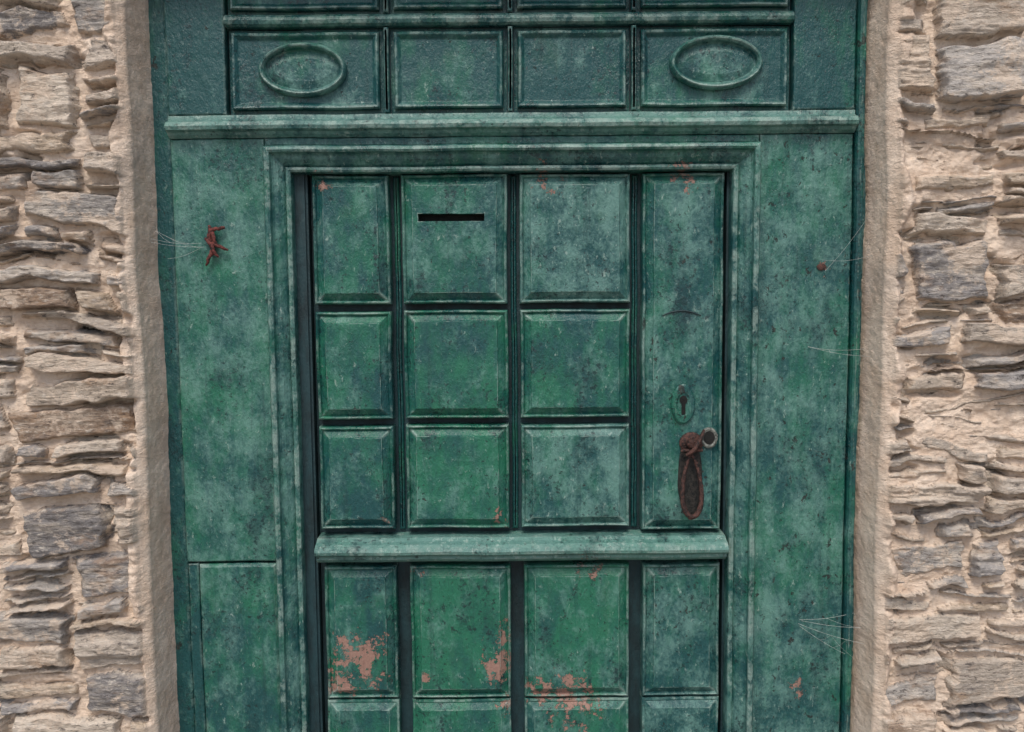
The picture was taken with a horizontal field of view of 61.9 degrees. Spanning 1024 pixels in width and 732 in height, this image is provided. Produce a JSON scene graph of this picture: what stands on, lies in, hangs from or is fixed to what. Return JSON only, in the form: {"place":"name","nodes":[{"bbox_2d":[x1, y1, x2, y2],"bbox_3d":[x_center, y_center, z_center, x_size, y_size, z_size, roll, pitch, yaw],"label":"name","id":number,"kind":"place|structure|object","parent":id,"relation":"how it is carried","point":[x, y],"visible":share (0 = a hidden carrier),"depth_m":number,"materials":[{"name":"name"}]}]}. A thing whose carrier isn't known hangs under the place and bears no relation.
{"place":"outdoors","nodes":[
{"label":"outdoors","id":0,"kind":"place"},
{"bbox_3d":[0.030,1.206,2.131,0.978,0.097,0.056,0,5,0],"label":"kick board","id":1,"kind":"object","parent":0,"visible":0},
{"bbox_2d":[324,559,719,731],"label":"leaf panels","id":2,"kind":"object","parent":1,"relation":"on","point":[576,645],"visible":1,"depth_m":2.07,"materials":[{"name":"green paint"}]},
{"label":"ground","id":3,"kind":"structure","parent":0,"visible":0},
{"bbox_2d":[0,0,179,731],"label":"wall face","id":4,"kind":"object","parent":3,"relation":"on","point":[87,635],"visible":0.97,"depth_m":1.92},
{"bbox_2d":[850,0,1023,731],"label":"wall face","id":5,"kind":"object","parent":3,"relation":"on","point":[938,617],"visible":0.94,"depth_m":1.92},
{"bbox_2d":[850,0,867,697],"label":"edge strip","id":6,"kind":"object","parent":5,"relation":"attached to","point":[863,203],"visible":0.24,"depth_m":1.99,"materials":[{"name":"green paint"}]},
{"bbox_3d":[0.012,1.336,2.000,1.720,0.136,0.420,0,5,0],"label":"doorstep","id":7,"kind":"object","parent":3,"relation":"on","visible":0},
{"bbox_2d":[148,0,194,731],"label":"edge strip","id":8,"kind":"object","parent":7,"relation":"on","point":[168,293],"visible":0.4,"depth_m":2.01,"materials":[{"name":"green paint"}]},
{"bbox_2d":[200,561,280,731],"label":"jamb plinth","id":9,"kind":"structure","parent":7,"relation":"on","point":[239,620],"depth_m":2.05,"materials":[{"name":"green paint"}]},
{"bbox_2d":[227,2,324,731],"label":"frame backing","id":10,"kind":"object","parent":7,"relation":"on","point":[308,416],"visible":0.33,"depth_m":2.05,"materials":[{"name":"paint"}]},
{"bbox_2d":[303,0,728,113],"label":"transom backing","id":11,"kind":"object","parent":10,"relation":"attached to","point":[512,47],"visible":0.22,"depth_m":1.96,"materials":[{"name":"green wood"}]},
{"bbox_2d":[164,0,230,114],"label":"transom stile","id":12,"kind":"object","parent":11,"relation":"attached to","point":[196,31],"visible":0.97,"depth_m":1.94,"materials":[{"name":"green paint"}]},
{"bbox_2d":[258,42,347,97],"bbox_3d":[-0.478,-0.676,1.947,0.202,0.122,0.020,-1,5,0],"label":"oval boss","id":13,"kind":"object","parent":11,"relation":"attached to","point":[303,70],"visible":1,"depth_m":1.95,"materials":[{"name":"green paint"}]},
{"bbox_2d":[227,0,789,114],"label":"transom panels","id":14,"kind":"object","parent":11,"relation":"attached to","point":[459,71],"visible":0.96,"depth_m":1.96,"materials":[{"name":"green wood"}]},
{"bbox_2d":[164,10,858,138],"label":"transom rails","id":15,"kind":"object","parent":11,"relation":"attached to","point":[572,124],"visible":0.97,"depth_m":1.94,"materials":[{"name":"green wood"}]},
{"bbox_2d":[264,134,758,145],"bbox_3d":[0.000,-0.518,1.972,1.136,0.021,0.031,-1,5,0],"label":"header board","id":16,"kind":"object","parent":11,"relation":"attached to","point":[515,140],"visible":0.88,"depth_m":1.96,"materials":[{"name":"green paint"}]},
{"bbox_2d":[669,35,762,90],"bbox_3d":[0.466,-0.692,1.946,0.213,0.122,0.020,-1,5,0],"label":"oval boss","id":17,"kind":"object","parent":11,"relation":"attached to","point":[714,63],"visible":1,"depth_m":1.95,"materials":[{"name":"green paint"}]},
{"bbox_2d":[788,0,855,109],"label":"transom stile","id":18,"kind":"object","parent":11,"relation":"attached to","point":[822,55],"visible":0.97,"depth_m":1.94,"materials":[{"name":"green paint"}]},
{"bbox_2d":[170,134,852,731],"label":"door frame","id":19,"kind":"object","parent":7,"relation":"on","point":[802,318],"visible":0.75,"depth_m":2.00,"materials":[{"name":"green paint"}]},
{"bbox_2d":[152,231,198,258],"bbox_3d":[-0.769,-0.279,1.962,0.112,0.063,0.029,-3,5,-24],"label":"cobweb","id":20,"kind":"object","parent":19,"relation":"attached to","point":[177,243],"visible":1,"depth_m":1.95,"materials":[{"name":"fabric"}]},
{"bbox_2d":[204,225,227,265],"bbox_3d":[-0.682,-0.278,1.966,0.050,0.094,0.031,2,5,30],"label":"twisted rusty wire","id":21,"kind":"object","parent":19,"relation":"attached to","point":[212,243],"visible":1,"depth_m":1.96,"materials":[{"name":"brown metal"}]},
{"bbox_2d":[263,142,760,731],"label":"opening moulding","id":22,"kind":"object","parent":19,"relation":"attached to","point":[739,162],"visible":0.98,"depth_m":1.99,"materials":[{"name":"green paint"}]},
{"bbox_2d":[312,172,723,528],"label":"leaf panels","id":23,"kind":"object","parent":22,"relation":"attached to","point":[574,233],"visible":1,"depth_m":2.01,"materials":[{"name":"green paint"}]},
{"bbox_2d":[393,175,637,528],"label":"groove beads","id":24,"kind":"object","parent":23,"relation":"attached to","point":[402,467],"visible":1,"depth_m":2.05,"materials":[{"name":"green paint"}]},
{"bbox_2d":[662,310,700,315],"bbox_3d":[0.398,-0.124,2.003,0.094,0.014,0.004,-1,5,0],"label":"pull scar","id":25,"kind":"object","parent":23,"relation":"attached to","point":[681,311],"visible":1,"depth_m":2.00,"materials":[{"name":"paint"}]},
{"bbox_2d":[671,384,694,423],"bbox_3d":[0.405,0.090,2.019,0.057,0.096,0.011,-1,5,0],"label":"lock escutcheon","id":26,"kind":"object","parent":23,"relation":"attached to","point":[680,390],"visible":1,"depth_m":2.02,"materials":[{"name":"green paint"}]},
{"bbox_2d":[681,402,684,414],"bbox_3d":[0.405,0.099,2.015,0.009,0.030,0.004,-1,5,0],"label":"keyhole slot","id":27,"kind":"object","parent":26,"relation":"attached to","point":[683,409],"visible":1,"depth_m":2.01,"materials":[{"name":"black metal"}]},
{"bbox_2d":[680,396,686,403],"bbox_3d":[0.405,0.080,2.013,0.018,0.021,0.003,-1,5,0],"label":"keyhole eye","id":28,"kind":"object","parent":26,"relation":"attached to","point":[683,398],"visible":1,"depth_m":2.01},
{"bbox_2d":[678,429,704,519],"bbox_3d":[0.426,0.258,2.016,0.062,0.218,0.044,-1,5,0],"label":"door handle","id":29,"kind":"object","parent":23,"relation":"attached to","point":[690,490],"visible":1,"depth_m":2.02,"materials":[{"name":"metal"}]},
{"bbox_2d":[702,427,717,447],"bbox_3d":[0.468,0.170,2.026,0.042,0.050,0.009,-1,5,0],"label":"latch cylinder","id":30,"kind":"object","parent":23,"relation":"attached to","point":[714,432],"visible":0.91,"depth_m":2.02,"materials":[{"name":"metal"}]},
{"bbox_2d":[704,431,714,444],"bbox_3d":[0.468,0.170,2.025,0.027,0.032,0.004,-1,5,0],"label":"latch cylinder hole","id":31,"kind":"object","parent":30,"relation":"in","point":[709,437],"visible":0.98,"depth_m":2.02,"materials":[{"name":"black metal"}]},
{"bbox_2d":[314,529,728,561],"bbox_3d":[0.023,0.438,2.054,0.979,0.064,0.084,-1,5,0],"label":"weather rail","id":32,"kind":"object","parent":22,"relation":"attached to","point":[487,545],"visible":1,"depth_m":2.03,"materials":[{"name":"green paint"}]},
{"bbox_2d":[817,263,825,269],"bbox_3d":[0.718,-0.230,1.982,0.021,0.016,0.008,-1,5,0],"label":"jamb nail hole","id":33,"kind":"object","parent":19,"relation":"attached to","point":[821,266],"visible":1,"depth_m":1.98,"materials":[{"name":"metal"}]},
{"bbox_2d":[799,614,862,653],"bbox_3d":[0.762,0.645,2.044,0.146,0.110,0.036,1,5,19],"label":"cobweb","id":34,"kind":"object","parent":19,"relation":"attached to","point":[831,635],"visible":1,"depth_m":2.04,"materials":[{"name":"fabric"}]},
{"bbox_2d":[310,174,723,731],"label":"leaf backing","id":35,"kind":"object","parent":7,"relation":"on","point":[517,640],"visible":0.19,"depth_m":2.09,"materials":[{"name":"paint"}]},
{"bbox_2d":[718,0,790,731],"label":"frame backing","id":36,"kind":"object","parent":7,"relation":"on","point":[723,443],"visible":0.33,"depth_m":2.06,"materials":[{"name":"paint"}]},
{"bbox_2d":[839,0,866,731],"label":"edge bead","id":37,"kind":"object","parent":36,"relation":"attached to","point":[853,346],"visible":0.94,"depth_m":1.99,"materials":[{"name":"green paint"}]}
]}

